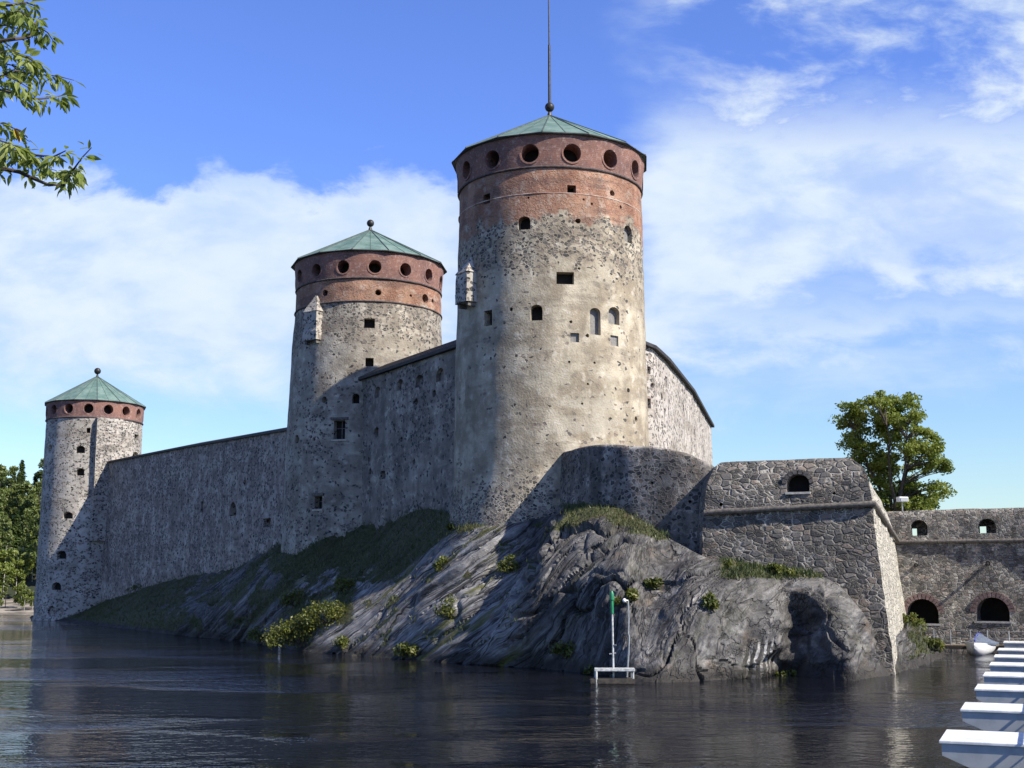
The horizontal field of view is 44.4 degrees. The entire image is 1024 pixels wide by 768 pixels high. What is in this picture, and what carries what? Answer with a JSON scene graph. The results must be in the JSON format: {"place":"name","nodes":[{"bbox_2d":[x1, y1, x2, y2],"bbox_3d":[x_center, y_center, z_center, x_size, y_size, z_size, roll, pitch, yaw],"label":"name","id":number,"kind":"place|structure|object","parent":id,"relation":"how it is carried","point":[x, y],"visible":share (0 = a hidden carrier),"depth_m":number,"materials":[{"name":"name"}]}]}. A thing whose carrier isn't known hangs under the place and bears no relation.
{"place":"outdoors","nodes":[
{"label":"outdoors","id":0,"kind":"place"},
{"bbox_2d":[0,528,35,614],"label":"hill","id":1,"kind":"structure","parent":0,"point":[12,607],"depth_m":220.76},
{"bbox_2d":[0,595,4,605],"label":"birch tree","id":2,"kind":"object","parent":1,"relation":"on","point":[1,599],"visible":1,"depth_m":207.87,"materials":[{"name":"green plant"}]},
{"bbox_2d":[0,464,5,486],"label":"pine tree","id":3,"kind":"object","parent":1,"relation":"on","point":[1,467],"visible":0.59,"depth_m":308.22,"materials":[{"name":"green plant"}]},
{"bbox_2d":[0,470,7,509],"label":"pine tree","id":4,"kind":"object","parent":1,"relation":"on","point":[3,474],"visible":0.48,"depth_m":287.76,"materials":[{"name":"green plant"}]},
{"bbox_2d":[0,488,7,529],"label":"pine tree","id":5,"kind":"object","parent":1,"relation":"on","point":[3,492],"visible":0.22,"depth_m":270.05,"materials":[{"name":"green plant"}]},
{"bbox_2d":[0,494,8,530],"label":"pine tree","id":6,"kind":"object","parent":1,"relation":"on","point":[2,498],"visible":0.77,"depth_m":257.83,"materials":[{"name":"green plant"}]},
{"bbox_2d":[1,465,8,489],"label":"pine tree","id":7,"kind":"object","parent":1,"relation":"on","point":[4,469],"visible":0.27,"depth_m":313.14,"materials":[{"name":"green plant"}]},
{"bbox_2d":[2,575,8,607],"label":"pine tree","id":8,"kind":"object","parent":1,"relation":"on","point":[5,588],"visible":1,"depth_m":214.72,"materials":[{"name":"green plant"}]},
{"bbox_2d":[0,517,11,550],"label":"pine tree","id":9,"kind":"object","parent":1,"relation":"on","point":[7,522],"visible":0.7,"depth_m":250.62,"materials":[{"name":"green plant"}]},
{"bbox_2d":[3,491,9,514],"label":"birch tree","id":10,"kind":"object","parent":1,"relation":"on","point":[6,510],"visible":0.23,"depth_m":298.94,"materials":[{"name":"green plant"}]},
{"bbox_2d":[0,557,14,592],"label":"birch tree","id":11,"kind":"object","parent":1,"relation":"on","point":[13,560],"visible":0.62,"depth_m":224.73,"materials":[{"name":"green plant"}]},
{"bbox_2d":[0,546,18,600],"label":"birch tree","id":12,"kind":"object","parent":1,"relation":"on","point":[6,569],"visible":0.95,"depth_m":223.89,"materials":[{"name":"green plant"}]},
{"bbox_2d":[6,503,12,530],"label":"pine tree","id":13,"kind":"object","parent":1,"relation":"on","point":[9,508],"visible":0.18,"depth_m":279.64,"materials":[{"name":"green plant"}]},
{"bbox_2d":[3,466,19,489],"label":"pine tree","id":14,"kind":"object","parent":1,"relation":"on","point":[8,482],"visible":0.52,"depth_m":305.94,"materials":[{"name":"green plant"}]},
{"bbox_2d":[5,535,18,584],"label":"pine tree","id":15,"kind":"object","parent":1,"relation":"on","point":[10,542],"visible":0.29,"depth_m":238.88,"materials":[{"name":"green plant"}]},
{"bbox_2d":[8,483,19,503],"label":"pine tree","id":16,"kind":"object","parent":1,"relation":"on","point":[10,497],"visible":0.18,"depth_m":298.46,"materials":[{"name":"green plant"}]},
{"bbox_2d":[7,483,22,524],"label":"pine tree","id":17,"kind":"object","parent":1,"relation":"on","point":[13,502],"visible":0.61,"depth_m":272.95,"materials":[{"name":"green plant"}]},
{"bbox_2d":[9,509,25,557],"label":"spruce tree","id":18,"kind":"object","parent":1,"relation":"on","point":[16,526],"visible":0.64,"depth_m":252.88,"materials":[{"name":"green plant"}]},
{"bbox_2d":[11,557,26,594],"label":"birch tree","id":19,"kind":"object","parent":1,"relation":"on","point":[21,569],"visible":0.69,"depth_m":228.89,"materials":[{"name":"green plant"}]},
{"bbox_2d":[13,583,24,607],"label":"birch tree","id":20,"kind":"object","parent":1,"relation":"on","point":[14,596],"visible":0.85,"depth_m":212.82,"materials":[{"name":"green plant"}]},
{"bbox_2d":[16,473,21,483],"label":"spruce tree","id":21,"kind":"object","parent":1,"relation":"on","point":[18,476],"visible":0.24,"depth_m":323.50,"materials":[{"name":"green plant"}]},
{"bbox_2d":[15,585,26,608],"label":"birch tree","id":22,"kind":"object","parent":1,"relation":"on","point":[19,589],"visible":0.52,"depth_m":212.25,"materials":[{"name":"green plant"}]},
{"bbox_2d":[9,546,33,585],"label":"birch tree","id":23,"kind":"object","parent":1,"relation":"on","point":[24,554],"visible":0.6,"depth_m":231.36,"materials":[{"name":"green plant"}]},
{"bbox_2d":[17,460,27,494],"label":"spruce tree","id":24,"kind":"object","parent":1,"relation":"on","point":[21,468],"visible":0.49,"depth_m":329.54,"materials":[{"name":"green plant"}]},
{"bbox_2d":[16,480,29,548],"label":"pine tree","id":25,"kind":"object","parent":1,"relation":"on","point":[21,498],"visible":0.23,"depth_m":275.21,"materials":[{"name":"green plant"}]},
{"bbox_2d":[18,589,30,609],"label":"birch tree","id":26,"kind":"object","parent":1,"relation":"on","point":[25,597],"visible":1,"depth_m":208.13,"materials":[{"name":"green plant"}]},
{"bbox_2d":[19,518,29,548],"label":"spruce tree","id":27,"kind":"object","parent":1,"relation":"on","point":[28,519],"visible":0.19,"depth_m":266.87,"materials":[{"name":"green plant"}]},
{"bbox_2d":[19,509,32,543],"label":"pine tree","id":28,"kind":"object","parent":1,"relation":"on","point":[24,525],"visible":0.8,"depth_m":261.04,"materials":[{"name":"green plant"}]},
{"bbox_2d":[18,481,36,547],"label":"pine tree","id":29,"kind":"object","parent":1,"relation":"on","point":[27,486],"visible":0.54,"depth_m":270.90,"materials":[{"name":"green plant"}]},
{"bbox_2d":[24,519,35,580],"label":"spruce tree","id":30,"kind":"object","parent":1,"relation":"on","point":[27,538],"visible":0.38,"depth_m":247.38,"materials":[{"name":"green plant"}]},
{"bbox_2d":[24,493,37,522],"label":"pine tree","id":31,"kind":"object","parent":1,"relation":"on","point":[33,499],"visible":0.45,"depth_m":268.07,"materials":[{"name":"green plant"}]},
{"bbox_2d":[28,591,34,609],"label":"birch tree","id":32,"kind":"object","parent":1,"relation":"on","point":[31,601],"visible":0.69,"depth_m":209.01,"materials":[{"name":"green plant"}]},
{"bbox_2d":[27,545,36,581],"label":"birch tree","id":33,"kind":"object","parent":1,"relation":"on","point":[34,568],"visible":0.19,"depth_m":244.49,"materials":[{"name":"green plant"}]},
{"bbox_2d":[28,531,36,568],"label":"birch tree","id":34,"kind":"object","parent":1,"relation":"on","point":[31,536],"visible":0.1,"depth_m":241.97,"materials":[{"name":"green plant"}]},
{"bbox_2d":[29,508,39,560],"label":"pine tree","id":35,"kind":"object","parent":1,"relation":"on","point":[33,555],"visible":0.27,"depth_m":229.46,"materials":[{"name":"green plant"}]},
{"bbox_2d":[32,475,38,494],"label":"spruce tree","id":36,"kind":"object","parent":1,"relation":"on","point":[35,479],"visible":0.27,"depth_m":315.77,"materials":[{"name":"green plant"}]},
{"bbox_2d":[33,481,41,515],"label":"pine tree","id":37,"kind":"object","parent":1,"relation":"on","point":[38,486],"visible":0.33,"depth_m":277.98,"materials":[{"name":"green plant"}]},
{"bbox_2d":[34,458,43,480],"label":"pine tree","id":38,"kind":"object","parent":1,"relation":"on","point":[39,474],"visible":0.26,"depth_m":314.57,"materials":[{"name":"green plant"}]},
{"bbox_2d":[0,0,102,199],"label":"bird cherry tree","id":39,"kind":"object","parent":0,"point":[25,158],"visible":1,"depth_m":7.29,"materials":[{"name":"green plant"}]},
{"bbox_2d":[0,614,998,767],"bbox_3d":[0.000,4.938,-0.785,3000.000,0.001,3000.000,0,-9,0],"label":"water","id":40,"kind":"structure","parent":0,"point":[72,695],"depth_m":49.22,"materials":[{"name":"black liquid"}]},
{"bbox_2d":[31,504,944,682],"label":"rock shore","id":41,"kind":"structure","parent":40,"relation":"in","point":[758,627],"depth_m":76.01,"materials":[{"name":"grey stone"}]},
{"bbox_2d":[32,368,145,620],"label":"round tower","id":42,"kind":"structure","parent":41,"relation":"on","point":[94,425],"depth_m":173.74,"materials":[{"name":"grey stone"}]},
{"bbox_2d":[55,583,60,589],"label":"window","id":43,"kind":"structure","parent":42,"relation":"in","point":[58,587],"depth_m":172.11,"materials":[{"name":"black"}]},
{"bbox_2d":[60,551,65,558],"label":"window","id":44,"kind":"structure","parent":42,"relation":"in","point":[62,555],"depth_m":172.66,"materials":[{"name":"black"}]},
{"bbox_2d":[65,512,72,518],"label":"window","id":45,"kind":"structure","parent":42,"relation":"in","point":[69,515],"depth_m":173.42,"materials":[{"name":"black"}]},
{"bbox_2d":[77,446,84,452],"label":"window","id":46,"kind":"structure","parent":42,"relation":"in","point":[81,449],"depth_m":174.87,"materials":[{"name":"black"}]},
{"bbox_2d":[78,469,83,475],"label":"window","id":47,"kind":"structure","parent":42,"relation":"in","point":[81,471],"depth_m":174.35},
{"bbox_2d":[125,584,141,592],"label":"shrub","id":48,"kind":"object","parent":41,"relation":"on","point":[133,587],"visible":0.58,"depth_m":159.34,"materials":[{"name":"green plant"}]},
{"bbox_2d":[100,427,286,602],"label":"curtain wall","id":49,"kind":"structure","parent":41,"relation":"on","point":[209,507],"depth_m":147.29,"materials":[{"name":"grey stone"}]},
{"bbox_2d":[245,625,263,642],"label":"shrub","id":50,"kind":"object","parent":41,"relation":"on","point":[255,636],"visible":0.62,"depth_m":104.39,"materials":[{"name":"green plant"}]},
{"bbox_2d":[278,586,305,606],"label":"shrub","id":51,"kind":"object","parent":41,"relation":"on","point":[286,599],"visible":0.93,"depth_m":100.75,"materials":[{"name":"green plant"}]},
{"bbox_2d":[261,613,329,649],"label":"shrub","id":52,"kind":"object","parent":41,"relation":"on","point":[282,633],"visible":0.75,"depth_m":94.70,"materials":[{"name":"green plant"}]},
{"bbox_2d":[298,597,352,626],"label":"shrub","id":53,"kind":"object","parent":41,"relation":"on","point":[327,609],"visible":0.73,"depth_m":94.06,"materials":[{"name":"green plant"}]},
{"bbox_2d":[331,635,349,652],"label":"shrub","id":54,"kind":"object","parent":41,"relation":"on","point":[343,641],"visible":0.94,"depth_m":89.82,"materials":[{"name":"green plant"}]},
{"bbox_2d":[327,577,356,593],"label":"shrub","id":55,"kind":"object","parent":41,"relation":"on","point":[341,583],"visible":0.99,"depth_m":97.62,"materials":[{"name":"green plant"}]},
{"bbox_2d":[281,220,446,554],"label":"round tower","id":56,"kind":"structure","parent":41,"relation":"on","point":[368,300],"depth_m":113.67,"materials":[{"name":"stone"}]},
{"bbox_2d":[312,493,323,510],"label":"window","id":57,"kind":"structure","parent":56,"relation":"in","point":[313,494],"depth_m":110.98,"materials":[{"name":"stone"}]},
{"bbox_2d":[331,417,347,440],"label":"window","id":58,"kind":"structure","parent":56,"relation":"in","point":[340,425],"depth_m":112.13,"materials":[{"name":"stone"}]},
{"bbox_2d":[354,395,358,402],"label":"window","id":59,"kind":"structure","parent":56,"relation":"in","point":[356,398],"depth_m":112.60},
{"bbox_2d":[365,359,372,365],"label":"window","id":60,"kind":"structure","parent":56,"relation":"in","point":[368,362],"depth_m":113.32,"materials":[{"name":"black"}]},
{"bbox_2d":[364,320,374,327],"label":"window","id":61,"kind":"structure","parent":56,"relation":"in","point":[367,323],"depth_m":114.04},
{"bbox_2d":[392,641,420,658],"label":"shrub","id":62,"kind":"object","parent":41,"relation":"on","point":[410,650],"visible":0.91,"depth_m":83.21,"materials":[{"name":"green plant"}]},
{"bbox_2d":[358,340,455,529],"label":"castle building wall","id":63,"kind":"structure","parent":41,"relation":"on","point":[408,428],"depth_m":103.46,"materials":[{"name":"stone"}]},
{"bbox_2d":[432,556,447,570],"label":"shrub","id":64,"kind":"object","parent":41,"relation":"on","point":[438,565],"visible":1,"depth_m":87.76,"materials":[{"name":"green plant"}]},
{"bbox_2d":[433,594,458,619],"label":"shrub","id":65,"kind":"object","parent":41,"relation":"on","point":[445,609],"visible":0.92,"depth_m":82.40,"materials":[{"name":"green plant"}]},
{"bbox_2d":[446,522,453,529],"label":"shrub","id":66,"kind":"object","parent":41,"relation":"on","point":[448,527],"visible":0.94,"depth_m":90.94,"materials":[{"name":"green plant"}]},
{"bbox_2d":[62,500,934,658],"bbox_3d":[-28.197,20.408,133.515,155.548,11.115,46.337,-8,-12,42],"label":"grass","id":67,"kind":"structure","parent":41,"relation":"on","point":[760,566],"depth_m":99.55,"materials":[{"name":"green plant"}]},
{"bbox_2d":[497,554,520,573],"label":"shrub","id":68,"kind":"object","parent":41,"relation":"on","point":[506,567],"visible":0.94,"depth_m":83.19,"materials":[{"name":"green plant"}]},
{"bbox_2d":[449,0,648,527],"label":"round tower","id":69,"kind":"structure","parent":41,"relation":"on","point":[550,364],"depth_m":90.97,"materials":[{"name":"grey stone"}]},
{"bbox_2d":[521,219,529,229],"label":"window","id":70,"kind":"structure","parent":69,"relation":"in","point":[525,224],"depth_m":91.90,"materials":[{"name":"black"}]},
{"bbox_2d":[532,307,541,320],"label":"window","id":71,"kind":"structure","parent":69,"relation":"in","point":[537,311],"depth_m":90.54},
{"bbox_2d":[556,274,571,283],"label":"window","id":72,"kind":"structure","parent":69,"relation":"in","point":[560,278],"depth_m":90.92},
{"bbox_2d":[570,333,577,341],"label":"window","id":73,"kind":"structure","parent":69,"relation":"in","point":[573,337],"depth_m":89.68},
{"bbox_2d":[590,309,597,334],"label":"window","id":74,"kind":"structure","parent":69,"relation":"in","point":[593,313],"depth_m":90.63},
{"bbox_2d":[609,308,615,324],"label":"window","id":75,"kind":"structure","parent":69,"relation":"in","point":[612,315],"depth_m":91.61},
{"bbox_2d":[610,335,616,345],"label":"window","id":76,"kind":"structure","parent":69,"relation":"in","point":[613,338],"depth_m":91.07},
{"bbox_2d":[624,228,627,241],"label":"window","id":77,"kind":"structure","parent":69,"relation":"in","point":[625,230],"depth_m":94.08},
{"bbox_2d":[548,640,575,660],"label":"shrub","id":78,"kind":"object","parent":41,"relation":"on","point":[558,648],"visible":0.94,"depth_m":72.78,"materials":[{"name":"green plant"}]},
{"bbox_2d":[583,664,592,673],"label":"shrub","id":79,"kind":"object","parent":41,"relation":"on","point":[589,670],"visible":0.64,"depth_m":70.32,"materials":[{"name":"green plant"}]},
{"bbox_2d":[613,588,639,604],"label":"shrub","id":80,"kind":"object","parent":41,"relation":"on","point":[632,594],"visible":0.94,"depth_m":69.65,"materials":[{"name":"green plant"}]},
{"bbox_2d":[560,444,713,551],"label":"curved wall","id":81,"kind":"structure","parent":41,"relation":"on","point":[660,488],"depth_m":78.95,"materials":[{"name":"grey stone"}]},
{"bbox_2d":[643,576,663,589],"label":"shrub","id":82,"kind":"object","parent":41,"relation":"on","point":[655,582],"visible":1,"depth_m":70.94,"materials":[{"name":"green plant"}]},
{"bbox_2d":[645,341,714,464],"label":"castle building wall","id":83,"kind":"structure","parent":41,"relation":"on","point":[679,419],"depth_m":106.22,"materials":[{"name":"grey stone"}]},
{"bbox_2d":[700,590,719,612],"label":"shrub","id":84,"kind":"object","parent":41,"relation":"on","point":[711,600],"visible":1,"depth_m":67.23,"materials":[{"name":"green plant"}]},
{"bbox_2d":[724,559,739,567],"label":"shrub","id":85,"kind":"object","parent":41,"relation":"on","point":[728,562],"visible":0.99,"depth_m":71.12,"materials":[{"name":"green plant"}]},
{"bbox_2d":[766,561,794,574],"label":"shrub","id":86,"kind":"object","parent":41,"relation":"on","point":[776,566],"visible":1,"depth_m":70.34,"materials":[{"name":"green plant"}]},
{"bbox_2d":[774,669,796,675],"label":"shrub","id":87,"kind":"object","parent":41,"relation":"on","point":[792,672],"visible":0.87,"depth_m":68.97,"materials":[{"name":"green plant"}]},
{"bbox_2d":[696,458,905,674],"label":"stone bastion","id":88,"kind":"object","parent":41,"relation":"on","point":[829,517],"visible":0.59,"depth_m":73.55,"materials":[{"name":"grey stone"}]},
{"bbox_2d":[902,612,917,623],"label":"shrub","id":89,"kind":"object","parent":41,"relation":"on","point":[906,618],"visible":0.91,"depth_m":89.33,"materials":[{"name":"green plant"}]},
{"bbox_2d":[904,613,927,633],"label":"shrub","id":90,"kind":"object","parent":41,"relation":"on","point":[920,621],"visible":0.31,"depth_m":90.08,"materials":[{"name":"green plant"}]},
{"bbox_2d":[924,636,945,651],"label":"shrub","id":91,"kind":"object","parent":41,"relation":"on","point":[935,642],"visible":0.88,"depth_m":86.36,"materials":[{"name":"green plant"}]},
{"bbox_2d":[590,591,643,683],"bbox_3d":[5.308,13.101,64.032,2.712,5.023,1.210,-1,-9,3],"label":"navigation beacon","id":92,"kind":"object","parent":40,"relation":"on","point":[596,679],"visible":0.91,"depth_m":63.28,"materials":[{"name":"white paint"}]},
{"bbox_2d":[622,598,629,676],"bbox_3d":[5.908,13.348,64.669,0.384,4.542,0.214,0,-9,0],"label":"lamp pole","id":93,"kind":"object","parent":92,"relation":"attached to","point":[624,600],"visible":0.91,"depth_m":64.74,"materials":[{"name":"metal"}]},
{"bbox_2d":[887,508,1023,644],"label":"harbour wall","id":94,"kind":"structure","parent":40,"relation":"in","point":[960,574],"depth_m":97.97,"materials":[{"name":"stone"}]},
{"bbox_2d":[930,630,1023,650],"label":"pier","id":95,"kind":"structure","parent":40,"relation":"in","point":[950,646],"depth_m":93.17,"materials":[{"name":"brown wood"}]},
{"bbox_2d":[939,729,1023,767],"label":"pontoon","id":96,"kind":"object","parent":40,"relation":"on","point":[980,749],"visible":1,"depth_m":33.59,"materials":[{"name":"paint"}]},
{"bbox_2d":[964,633,998,654],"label":"moored boat","id":97,"kind":"object","parent":40,"relation":"on","point":[979,644],"visible":0.91,"depth_m":88.96,"materials":[{"name":"white paint"}]},
{"bbox_2d":[960,702,1023,732],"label":"pontoon","id":98,"kind":"object","parent":40,"relation":"on","point":[1004,717],"visible":0.95,"depth_m":41.99,"materials":[{"name":"paint"}]},
{"bbox_2d":[974,684,1023,703],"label":"pontoon","id":99,"kind":"object","parent":40,"relation":"on","point":[998,693],"visible":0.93,"depth_m":50.22,"materials":[{"name":"paint"}]},
{"bbox_2d":[983,672,1023,684],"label":"pontoon","id":100,"kind":"object","parent":40,"relation":"on","point":[1010,678],"visible":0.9,"depth_m":57.62,"materials":[{"name":"paint"}]},
{"bbox_2d":[989,662,1023,672],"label":"pontoon","id":101,"kind":"object","parent":40,"relation":"on","point":[1006,666],"visible":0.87,"depth_m":65.18,"materials":[{"name":"paint"}]},
{"bbox_2d":[993,654,1023,661],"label":"pontoon","id":102,"kind":"object","parent":40,"relation":"on","point":[1007,658],"visible":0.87,"depth_m":72.47,"materials":[{"name":"paint"}]},
{"bbox_2d":[997,648,1023,654],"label":"pontoon","id":103,"kind":"object","parent":40,"relation":"on","point":[1014,651],"visible":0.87,"depth_m":79.95,"materials":[{"name":"paint"}]},
{"bbox_2d":[1003,641,1023,647],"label":"pontoon","id":104,"kind":"object","parent":40,"relation":"on","point":[1013,644],"visible":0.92,"depth_m":90.19,"materials":[{"name":"paint"}]},
{"bbox_2d":[0,0,1023,535],"label":"sky","id":105,"kind":"structure","parent":0,"point":[832,201],"materials":[{"name":"blue"}]},
{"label":"courtyard ground","id":106,"kind":"structure","parent":0,"visible":0},
{"bbox_2d":[828,390,957,511],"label":"maple tree","id":107,"kind":"object","parent":106,"relation":"on","point":[883,466],"visible":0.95,"depth_m":109.76,"materials":[{"name":"green plant"}]},
{"bbox_2d":[896,497,907,510],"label":"floodlight","id":108,"kind":"object","parent":106,"relation":"on","point":[901,499],"visible":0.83,"depth_m":104.05,"materials":[{"name":"white paint"}]}
]}

